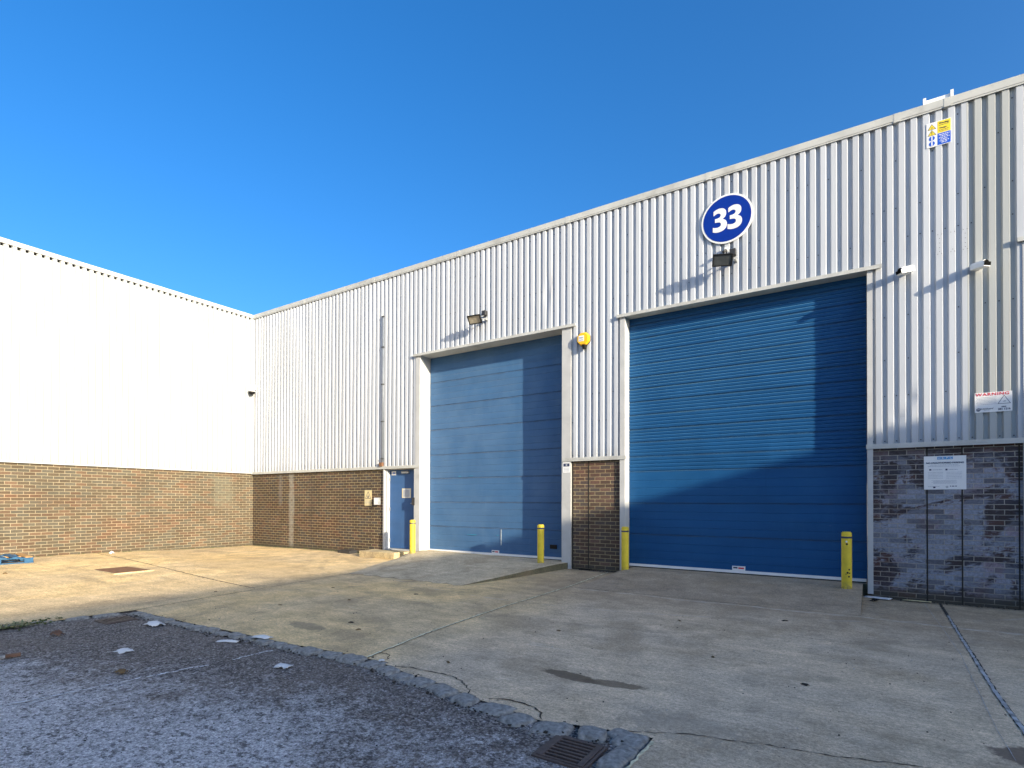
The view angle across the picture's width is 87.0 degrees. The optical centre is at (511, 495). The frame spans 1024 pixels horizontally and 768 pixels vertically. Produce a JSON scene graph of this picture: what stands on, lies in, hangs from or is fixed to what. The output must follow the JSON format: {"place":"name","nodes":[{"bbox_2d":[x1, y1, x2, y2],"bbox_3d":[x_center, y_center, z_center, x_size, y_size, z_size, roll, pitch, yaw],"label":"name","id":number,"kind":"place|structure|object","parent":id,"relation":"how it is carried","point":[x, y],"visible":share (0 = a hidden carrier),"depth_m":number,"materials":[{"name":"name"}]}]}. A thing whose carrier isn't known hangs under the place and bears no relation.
{"place":"outdoors","nodes":[
{"label":"outdoors","id":0,"kind":"place"},
{"bbox_2d":[0,625,511,767],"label":"gravel","id":1,"kind":"structure","parent":0,"point":[207,694],"depth_m":3.97,"materials":[{"name":"grey gravel"}]},
{"bbox_2d":[0,610,652,767],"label":"asphalt bay","id":2,"kind":"object","parent":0,"point":[356,722],"visible":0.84,"depth_m":3.82,"materials":[{"name":"grey asphalt"}]},
{"bbox_2d":[0,652,20,658],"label":"plank","id":3,"kind":"object","parent":2,"relation":"on","point":[17,654],"visible":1,"depth_m":5.09,"materials":[{"name":"brown wood"}]},
{"bbox_2d":[49,629,64,635],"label":"litter","id":4,"kind":"object","parent":2,"relation":"on","point":[58,632],"visible":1,"depth_m":5.92,"materials":[{"name":"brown wood"}]},
{"bbox_2d":[2,665,206,705],"bbox_3d":[-3.527,1.520,4.090,0.075,0.008,2.247,0,-1,44],"label":"painted line","id":5,"kind":"object","parent":2,"relation":"on","point":[102,686],"visible":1,"depth_m":4.31,"materials":[{"name":"paint"}]},
{"bbox_2d":[94,615,137,624],"bbox_3d":[-4.929,1.736,6.726,0.344,0.406,0.344,0,-1,33],"label":"drain grate","id":6,"kind":"object","parent":2,"relation":"in","point":[113,620],"visible":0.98,"depth_m":6.70,"materials":[{"name":"metal"}]},
{"bbox_2d":[114,668,129,673],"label":"litter","id":7,"kind":"object","parent":2,"relation":"on","point":[123,670],"visible":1,"depth_m":4.65,"materials":[{"name":"brown plant"}]},
{"bbox_2d":[113,648,133,653],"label":"litter","id":8,"kind":"object","parent":2,"relation":"on","point":[121,650],"visible":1,"depth_m":5.30,"materials":[{"name":"white paper"}]},
{"bbox_2d":[143,621,165,626],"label":"litter","id":9,"kind":"object","parent":2,"relation":"on","point":[153,623],"visible":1,"depth_m":6.41,"materials":[{"name":"white paper"}]},
{"bbox_2d":[216,640,238,642],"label":"litter","id":10,"kind":"object","parent":2,"relation":"on","point":[236,641],"visible":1,"depth_m":5.67,"materials":[{"name":"white paper"}]},
{"bbox_2d":[274,663,293,668],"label":"litter","id":11,"kind":"object","parent":2,"relation":"on","point":[283,665],"visible":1,"depth_m":4.81,"materials":[{"name":"white paper"}]},
{"bbox_2d":[127,614,623,746],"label":"gravel","id":12,"kind":"structure","parent":2,"relation":"on","point":[427,692],"depth_m":4.71,"materials":[{"name":"grey gravel"}]},
{"bbox_2d":[531,735,607,767],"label":"drain grate","id":13,"kind":"object","parent":2,"relation":"in","point":[581,753],"visible":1,"depth_m":3.21,"materials":[{"name":"metal"}]},
{"bbox_2d":[89,550,867,763],"bbox_3d":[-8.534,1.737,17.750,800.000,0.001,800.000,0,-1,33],"label":"ground","id":14,"kind":"structure","parent":0,"point":[371,659],"depth_m":7.73,"materials":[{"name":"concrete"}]},
{"bbox_2d":[28,620,60,625],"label":"granite sett","id":15,"kind":"object","parent":14,"relation":"on","point":[44,621],"visible":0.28,"depth_m":6.53,"materials":[{"name":"grey stone"}]},
{"bbox_2d":[64,616,90,620],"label":"granite sett","id":16,"kind":"object","parent":14,"relation":"on","point":[77,618],"visible":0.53,"depth_m":6.75,"materials":[{"name":"grey stone"}]},
{"bbox_2d":[92,613,120,617],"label":"granite sett","id":17,"kind":"object","parent":14,"relation":"on","point":[104,615],"visible":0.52,"depth_m":6.95,"materials":[{"name":"grey stone"}]},
{"bbox_2d":[0,237,252,556],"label":"warehouse","id":18,"kind":"structure","parent":14,"relation":"on","point":[105,372],"depth_m":14.49,"materials":[{"name":"white metal"}]},
{"bbox_2d":[128,611,146,615],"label":"granite sett","id":19,"kind":"object","parent":14,"relation":"on","point":[138,613],"visible":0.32,"depth_m":7.02,"materials":[{"name":"grey stone"}]},
{"bbox_2d":[139,613,154,618],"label":"granite sett","id":20,"kind":"object","parent":14,"relation":"on","point":[146,615],"visible":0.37,"depth_m":6.86,"materials":[{"name":"grey stone"}]},
{"bbox_2d":[146,616,164,620],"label":"granite sett","id":21,"kind":"object","parent":14,"relation":"on","point":[153,618],"visible":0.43,"depth_m":6.72,"materials":[{"name":"grey stone"}]},
{"bbox_2d":[159,618,175,622],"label":"granite sett","id":22,"kind":"object","parent":14,"relation":"on","point":[163,620],"visible":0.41,"depth_m":6.62,"materials":[{"name":"grey stone"}]},
{"bbox_2d":[169,621,182,624],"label":"granite sett","id":23,"kind":"object","parent":14,"relation":"on","point":[174,622],"visible":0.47,"depth_m":6.50,"materials":[{"name":"grey stone"}]},
{"bbox_2d":[176,622,193,627],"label":"granite sett","id":24,"kind":"object","parent":14,"relation":"on","point":[185,624],"visible":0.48,"depth_m":6.39,"materials":[{"name":"grey stone"}]},
{"bbox_2d":[186,625,207,630],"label":"granite sett","id":25,"kind":"object","parent":14,"relation":"on","point":[196,627],"visible":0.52,"depth_m":6.25,"materials":[{"name":"grey stone"}]},
{"bbox_2d":[201,627,220,632],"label":"granite sett","id":26,"kind":"object","parent":14,"relation":"on","point":[211,629],"visible":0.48,"depth_m":6.13,"materials":[{"name":"grey stone"}]},
{"bbox_2d":[213,631,229,635],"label":"granite sett","id":27,"kind":"object","parent":14,"relation":"on","point":[221,633],"visible":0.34,"depth_m":6.01,"materials":[{"name":"grey stone"}]},
{"bbox_2d":[226,632,246,638],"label":"granite sett","id":28,"kind":"object","parent":14,"relation":"on","point":[235,635],"visible":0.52,"depth_m":5.87,"materials":[{"name":"grey stone"}]},
{"bbox_2d":[241,636,259,640],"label":"granite sett","id":29,"kind":"object","parent":14,"relation":"on","point":[248,638],"visible":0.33,"depth_m":5.77,"materials":[{"name":"grey stone"}]},
{"bbox_2d":[253,638,273,645],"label":"granite sett","id":30,"kind":"object","parent":14,"relation":"on","point":[262,641],"visible":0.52,"depth_m":5.63,"materials":[{"name":"grey stone"}]},
{"bbox_2d":[252,635,272,638],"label":"litter","id":31,"kind":"object","parent":30,"relation":"on","point":[262,636],"visible":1,"depth_m":5.71,"materials":[{"name":"white paper"}]},
{"bbox_2d":[267,641,287,648],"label":"granite sett","id":32,"kind":"object","parent":14,"relation":"on","point":[278,644],"visible":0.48,"depth_m":5.52,"materials":[{"name":"grey stone"}]},
{"bbox_2d":[280,644,301,651],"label":"granite sett","id":33,"kind":"object","parent":14,"relation":"on","point":[293,647],"visible":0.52,"depth_m":5.41,"materials":[{"name":"grey stone"}]},
{"bbox_2d":[295,646,323,655],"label":"granite sett","id":34,"kind":"object","parent":14,"relation":"on","point":[308,650],"visible":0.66,"depth_m":5.29,"materials":[{"name":"grey stone"}]},
{"bbox_2d":[317,651,343,658],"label":"granite sett","id":35,"kind":"object","parent":14,"relation":"on","point":[330,654],"visible":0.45,"depth_m":5.17,"materials":[{"name":"grey stone"}]},
{"bbox_2d":[335,653,368,664],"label":"granite sett","id":36,"kind":"object","parent":14,"relation":"on","point":[350,658],"visible":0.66,"depth_m":5.02,"materials":[{"name":"grey stone"}]},
{"bbox_2d":[357,660,386,668],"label":"granite sett","id":37,"kind":"object","parent":14,"relation":"on","point":[374,664],"visible":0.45,"depth_m":4.89,"materials":[{"name":"grey stone"}]},
{"bbox_2d":[376,665,401,675],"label":"granite sett","id":38,"kind":"object","parent":14,"relation":"on","point":[388,670],"visible":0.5,"depth_m":4.70,"materials":[{"name":"grey stone"}]},
{"bbox_2d":[388,672,414,681],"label":"granite sett","id":39,"kind":"object","parent":14,"relation":"on","point":[402,676],"visible":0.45,"depth_m":4.54,"materials":[{"name":"grey stone"}]},
{"bbox_2d":[403,676,437,687],"bbox_3d":[-0.752,1.557,4.427,0.232,0.107,0.194,2,2,38],"label":"granite sett","id":40,"kind":"object","parent":14,"relation":"on","point":[421,682],"visible":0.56,"depth_m":4.39,"materials":[{"name":"grey stone"}]},
{"bbox_2d":[425,683,459,697],"bbox_3d":[-0.544,1.550,4.234,0.179,0.110,0.275,1,-1,-38],"label":"granite sett","id":41,"kind":"object","parent":14,"relation":"on","point":[442,690],"visible":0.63,"depth_m":4.18,"materials":[{"name":"grey stone"}]},
{"bbox_2d":[449,692,480,706],"bbox_3d":[-0.349,1.548,4.033,0.187,0.110,0.226,4,-1,-43],"label":"granite sett","id":42,"kind":"object","parent":14,"relation":"on","point":[464,699],"visible":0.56,"depth_m":4.00,"materials":[{"name":"grey stone"}]},
{"bbox_2d":[469,702,516,715],"bbox_3d":[-0.135,1.554,3.861,0.322,0.108,0.220,-3,0,39],"label":"granite sett","id":43,"kind":"object","parent":14,"relation":"on","point":[493,709],"visible":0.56,"depth_m":3.82,"materials":[{"name":"grey stone"}]},
{"bbox_2d":[497,712,536,727],"bbox_3d":[0.037,1.549,3.667,0.207,0.108,0.207,3,0,-44],"label":"granite sett","id":44,"kind":"object","parent":14,"relation":"on","point":[518,719],"visible":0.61,"depth_m":3.64,"materials":[{"name":"grey stone"}]},
{"bbox_2d":[529,721,574,735],"bbox_3d":[0.257,1.557,3.542,0.296,0.110,0.196,-1,1,12],"label":"granite sett","id":45,"kind":"object","parent":14,"relation":"on","point":[554,728],"visible":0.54,"depth_m":3.51,"materials":[{"name":"grey stone"}]},
{"bbox_2d":[577,725,606,743],"bbox_3d":[0.515,1.547,3.459,0.206,0.108,0.187,0,-2,23],"label":"granite sett","id":46,"kind":"object","parent":14,"relation":"on","point":[589,733],"visible":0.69,"depth_m":3.41,"materials":[{"name":"grey stone"}]},
{"bbox_2d":[594,745,639,767],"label":"granite sett","id":47,"kind":"object","parent":14,"relation":"on","point":[622,756],"visible":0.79,"depth_m":3.10,"materials":[{"name":"grey stone"}]},
{"bbox_2d":[606,728,637,738],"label":"granite sett","id":48,"kind":"object","parent":14,"relation":"on","point":[621,732],"visible":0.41,"depth_m":3.43,"materials":[{"name":"grey stone"}]},
{"bbox_2d":[609,733,650,749],"bbox_3d":[0.737,1.560,3.377,0.229,0.108,0.207,-2,1,30],"label":"granite sett","id":49,"kind":"object","parent":14,"relation":"on","point":[639,741],"visible":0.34,"depth_m":3.34,"materials":[{"name":"grey stone"}]},
{"bbox_2d":[251,74,1023,609],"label":"warehouse","id":50,"kind":"structure","parent":14,"relation":"on","point":[801,382],"depth_m":10.13,"materials":[{"name":"metal"}]},
{"bbox_2d":[248,386,256,394],"bbox_3d":[-8.458,-3.449,17.576,0.210,0.312,0.235,0,-1,33],"label":"security camera","id":51,"kind":"object","parent":50,"relation":"attached to","point":[251,390],"visible":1,"depth_m":17.52,"materials":[{"name":"white plastic"}]},
{"bbox_2d":[365,490,371,505],"bbox_3d":[-3.951,0.051,14.827,0.280,0.425,0.008,0,-1,33],"label":"gas sign","id":52,"kind":"object","parent":50,"relation":"attached to","point":[368,497],"visible":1,"depth_m":14.82,"materials":[{"name":"beige plastic"}]},
{"bbox_2d":[372,498,380,504],"bbox_3d":[-3.675,0.143,14.622,0.274,0.200,0.128,0,-1,33],"label":"call box","id":53,"kind":"object","parent":50,"relation":"attached to","point":[376,501],"visible":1,"depth_m":14.54,"materials":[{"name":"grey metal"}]},
{"bbox_2d":[387,469,413,550],"bbox_3d":[-2.871,0.369,14.258,1.008,2.126,0.200,0,-1,33],"label":"personnel door","id":54,"kind":"structure","parent":50,"relation":"in","point":[401,509],"depth_m":14.32,"materials":[{"name":"blue metal"}]},
{"bbox_2d":[467,310,487,324],"bbox_3d":[-0.817,-4.177,12.615,0.376,0.332,0.367,0,-1,33],"label":"floodlight","id":55,"kind":"object","parent":50,"relation":"attached to","point":[475,319],"visible":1,"depth_m":12.56,"materials":[{"name":"metal"}]},
{"bbox_2d":[425,550,561,560],"bbox_3d":[-0.471,1.527,12.940,4.050,0.259,0.410,0,-1,33],"label":"door threshold","id":56,"kind":"object","parent":50,"relation":"attached to","point":[491,555],"depth_m":12.88,"materials":[{"name":"metal"}]},
{"bbox_2d":[429,335,561,559],"bbox_3d":[-0.439,-1.085,13.002,4.050,5.054,0.045,0,-1,33],"label":"roller door","id":57,"kind":"structure","parent":50,"relation":"in","point":[496,412],"depth_m":12.95,"materials":[{"name":"blue metal"}]},
{"bbox_2d":[563,462,569,472],"bbox_3d":[1.161,-0.609,11.511,0.174,0.225,0.004,0,-1,33],"label":"notice","id":58,"kind":"object","parent":50,"relation":"attached to","point":[566,467],"visible":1,"depth_m":11.51,"materials":[{"name":"white plastic"}]},
{"bbox_2d":[577,332,590,348],"bbox_3d":[1.488,-3.247,11.282,0.286,0.358,0.124,0,-1,33],"label":"alarm box","id":59,"kind":"object","parent":50,"relation":"attached to","point":[583,339],"visible":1,"depth_m":11.24,"materials":[{"name":"yellow plastic"}]},
{"bbox_2d":[712,248,736,266],"bbox_3d":[3.812,-4.260,9.666,0.436,0.351,0.294,0,-1,17],"label":"floodlight","id":60,"kind":"object","parent":50,"relation":"attached to","point":[722,260],"visible":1,"depth_m":9.61,"materials":[{"name":"metal"}]},
{"bbox_2d":[702,193,753,243],"bbox_3d":[3.901,-5.034,9.802,0.890,0.890,0.024,0,-1,33],"label":"number sign","id":61,"kind":"object","parent":50,"relation":"attached to","point":[727,218],"visible":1,"depth_m":9.79,"materials":[{"name":"blue plastic"}]},
{"bbox_2d":[629,566,866,594],"bbox_3d":[4.144,1.535,9.985,4.050,0.217,0.410,0,-1,33],"label":"door threshold","id":62,"kind":"object","parent":50,"relation":"attached to","point":[864,588],"depth_m":9.45,"materials":[{"name":"metal"}]},
{"bbox_2d":[629,276,866,582],"bbox_3d":[4.096,-1.098,9.921,4.050,5.057,0.045,0,-1,33],"label":"roller door","id":63,"kind":"structure","parent":50,"relation":"in","point":[748,416],"depth_m":9.76,"materials":[{"name":"blue metal"}]},
{"bbox_2d":[896,265,914,275],"bbox_3d":[6.040,-3.469,8.324,0.247,0.148,0.182,0,-1,-2],"label":"security camera","id":64,"kind":"object","parent":50,"relation":"attached to","point":[906,270],"visible":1,"depth_m":8.24,"materials":[{"name":"white plastic"}]},
{"bbox_2d":[926,117,950,148],"bbox_3d":[6.464,-5.497,8.178,0.295,0.374,0.009,0,-1,33],"label":"safety sign","id":65,"kind":"object","parent":50,"relation":"attached to","point":[938,133],"visible":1,"depth_m":8.18,"materials":[{"name":"plastic"}]},
{"bbox_2d":[924,455,965,489],"bbox_3d":[6.515,-0.351,8.128,0.501,0.506,0.009,0,-1,33],"label":"parking notice","id":66,"kind":"object","parent":50,"relation":"attached to","point":[944,472],"visible":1,"depth_m":8.13,"materials":[{"name":"white plastic"}]},
{"bbox_2d":[970,259,990,270],"bbox_3d":[6.800,-3.347,7.825,0.170,0.133,0.263,0,-1,-6],"label":"security camera","id":67,"kind":"object","parent":50,"relation":"attached to","point":[980,265],"visible":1,"depth_m":7.77,"materials":[{"name":"white plastic"}]},
{"bbox_2d":[975,391,1011,412],"bbox_3d":[6.964,-1.361,7.812,0.412,0.287,0.009,0,-1,33],"label":"warning sign","id":68,"kind":"object","parent":50,"relation":"attached to","point":[994,401],"visible":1,"depth_m":7.81,"materials":[{"name":"white plastic"}]},
{"bbox_2d":[0,545,1023,767],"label":"concrete apron","id":69,"kind":"object","parent":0,"point":[637,656],"visible":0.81,"depth_m":5.51,"materials":[{"name":"grey concrete"}]},
{"bbox_2d":[0,553,33,564],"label":"pallet","id":70,"kind":"object","parent":69,"relation":"on","point":[18,557],"visible":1,"depth_m":11.85,"materials":[{"name":"blue wood"}]},
{"bbox_2d":[0,619,34,628],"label":"weeds","id":71,"kind":"object","parent":69,"relation":"on","point":[13,624],"visible":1,"depth_m":6.30,"materials":[{"name":"green plant"}]},
{"bbox_2d":[94,566,153,574],"bbox_3d":[-7.971,1.520,11.027,1.120,0.040,0.720,0,-1,33],"label":"manhole cover","id":72,"kind":"object","parent":69,"relation":"in","point":[119,570],"visible":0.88,"depth_m":10.88,"materials":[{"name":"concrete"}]},
{"bbox_2d":[1,545,336,630],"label":"moss","id":73,"kind":"object","parent":69,"relation":"on","point":[43,620],"visible":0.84,"depth_m":6.64,"materials":[{"name":"green plant"}]},
{"bbox_2d":[98,553,251,587],"bbox_3d":[-7.539,1.517,11.559,8.180,0.086,0.072,0,-1,38],"label":"slab joint","id":74,"kind":"object","parent":69,"relation":"on","point":[183,572],"visible":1,"depth_m":10.74,"materials":[{"name":"concrete"}]},
{"bbox_2d":[138,573,351,609],"bbox_3d":[-3.782,1.554,9.854,0.063,0.003,5.823,0,-1,26],"label":"slab joint","id":75,"kind":"object","parent":69,"relation":"on","point":[231,593],"visible":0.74,"depth_m":8.44,"materials":[{"name":"grey concrete"}]},
{"bbox_2d":[338,549,357,553],"bbox_3d":[-4.577,1.554,15.029,0.500,0.100,0.280,0,-1,33],"label":"rubble block","id":76,"kind":"object","parent":69,"relation":"on","point":[346,551],"depth_m":14.90,"materials":[{"name":"concrete"}]},
{"bbox_2d":[359,549,407,558],"bbox_3d":[-3.338,1.518,14.091,1.269,0.177,0.568,0,-1,33],"label":"concrete step","id":77,"kind":"object","parent":69,"relation":"on","point":[383,554],"visible":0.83,"depth_m":13.88,"materials":[{"name":"beige concrete"}]},
{"bbox_2d":[395,666,469,692],"bbox_3d":[-0.663,1.518,4.539,1.051,0.001,0.236,0,-1,40],"label":"crack","id":78,"kind":"object","parent":69,"relation":"on","point":[442,673],"visible":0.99,"depth_m":4.59,"materials":[{"name":"grey concrete"}]},
{"bbox_2d":[349,550,567,585],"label":"ramp","id":79,"kind":"structure","parent":69,"relation":"on","point":[460,569],"depth_m":11.15,"materials":[{"name":"concrete"}]},
{"bbox_2d":[409,520,415,553],"bbox_3d":[-2.458,1.035,13.333,0.146,0.890,0.146,0,-1,33],"label":"bollard","id":80,"kind":"object","parent":79,"relation":"on","point":[412,538],"visible":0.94,"depth_m":13.27,"materials":[{"name":"yellow metal"}]},
{"bbox_2d":[537,524,543,562],"bbox_3d":[0.611,1.052,11.487,0.146,0.890,0.146,0,-1,33],"label":"bollard","id":81,"kind":"object","parent":79,"relation":"on","point":[540,543],"visible":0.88,"depth_m":11.43,"materials":[{"name":"yellow metal"}]},
{"bbox_2d":[367,572,607,656],"bbox_3d":[0.234,1.529,8.038,0.182,0.046,6.710,0,-1,30],"label":"slab joint","id":82,"kind":"object","parent":69,"relation":"on","point":[464,619],"visible":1,"depth_m":6.45,"materials":[{"name":"grey concrete"}]},
{"bbox_2d":[489,698,542,718],"bbox_3d":[0.057,1.512,3.891,0.532,0.001,0.134,0,-1,44],"label":"crack","id":83,"kind":"object","parent":69,"relation":"on","point":[523,703],"visible":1,"depth_m":3.94,"materials":[{"name":"grey concrete"}]},
{"bbox_2d":[621,526,628,569],"bbox_3d":[2.212,1.089,10.557,0.146,0.979,0.146,0,-1,33],"label":"bollard","id":84,"kind":"object","parent":69,"relation":"on","point":[624,548],"visible":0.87,"depth_m":10.50,"materials":[{"name":"yellow metal"}]},
{"bbox_2d":[626,741,653,767],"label":"slab joint","id":85,"kind":"object","parent":69,"relation":"on","point":[642,752],"visible":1,"depth_m":3.16,"materials":[{"name":"grey concrete"}]},
{"bbox_2d":[575,567,862,615],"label":"ramp","id":86,"kind":"structure","parent":69,"relation":"on","point":[814,595],"depth_m":8.66,"materials":[{"name":"concrete"}]},
{"bbox_2d":[841,531,851,588],"bbox_3d":[5.206,1.036,8.400,0.146,0.961,0.151,0,-1,33],"label":"bollard","id":87,"kind":"object","parent":86,"relation":"on","point":[846,559],"visible":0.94,"depth_m":8.34,"materials":[{"name":"yellow metal"}]},
{"bbox_2d":[631,731,928,767],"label":"crack","id":88,"kind":"object","parent":69,"relation":"on","point":[781,747],"visible":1,"depth_m":3.24,"materials":[{"name":"grey concrete"}]},
{"bbox_2d":[864,595,891,599],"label":"litter","id":89,"kind":"object","parent":69,"relation":"on","point":[877,597],"visible":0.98,"depth_m":8.46,"materials":[{"name":"white paper"}]},
{"bbox_2d":[926,606,1014,758],"bbox_3d":[4.575,1.562,5.618,0.054,0.045,6.101,0,-1,33],"label":"slab joint","id":90,"kind":"object","parent":69,"relation":"on","point":[978,691],"visible":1,"depth_m":4.06,"materials":[{"name":"grey concrete"}]},
{"bbox_2d":[939,603,1023,734],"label":"slab joint","id":91,"kind":"object","parent":69,"relation":"on","point":[943,608],"visible":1,"depth_m":5.01,"materials":[{"name":"grey concrete"}]},
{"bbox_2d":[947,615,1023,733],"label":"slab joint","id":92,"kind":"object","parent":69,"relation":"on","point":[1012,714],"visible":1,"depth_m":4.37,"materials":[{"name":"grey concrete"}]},
{"bbox_2d":[0,0,1023,473],"label":"sky","id":93,"kind":"structure","parent":0,"point":[252,157],"materials":[{"name":"blue"}]},
{"bbox_2d":[209,580,1006,747],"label":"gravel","id":94,"kind":"structure","parent":0,"point":[677,627],"depth_m":4.88,"materials":[{"name":"grey gravel"}]},
{"bbox_2d":[270,546,1019,609],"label":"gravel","id":95,"kind":"structure","parent":0,"point":[876,598],"depth_m":8.24,"materials":[{"name":"grey gravel"}]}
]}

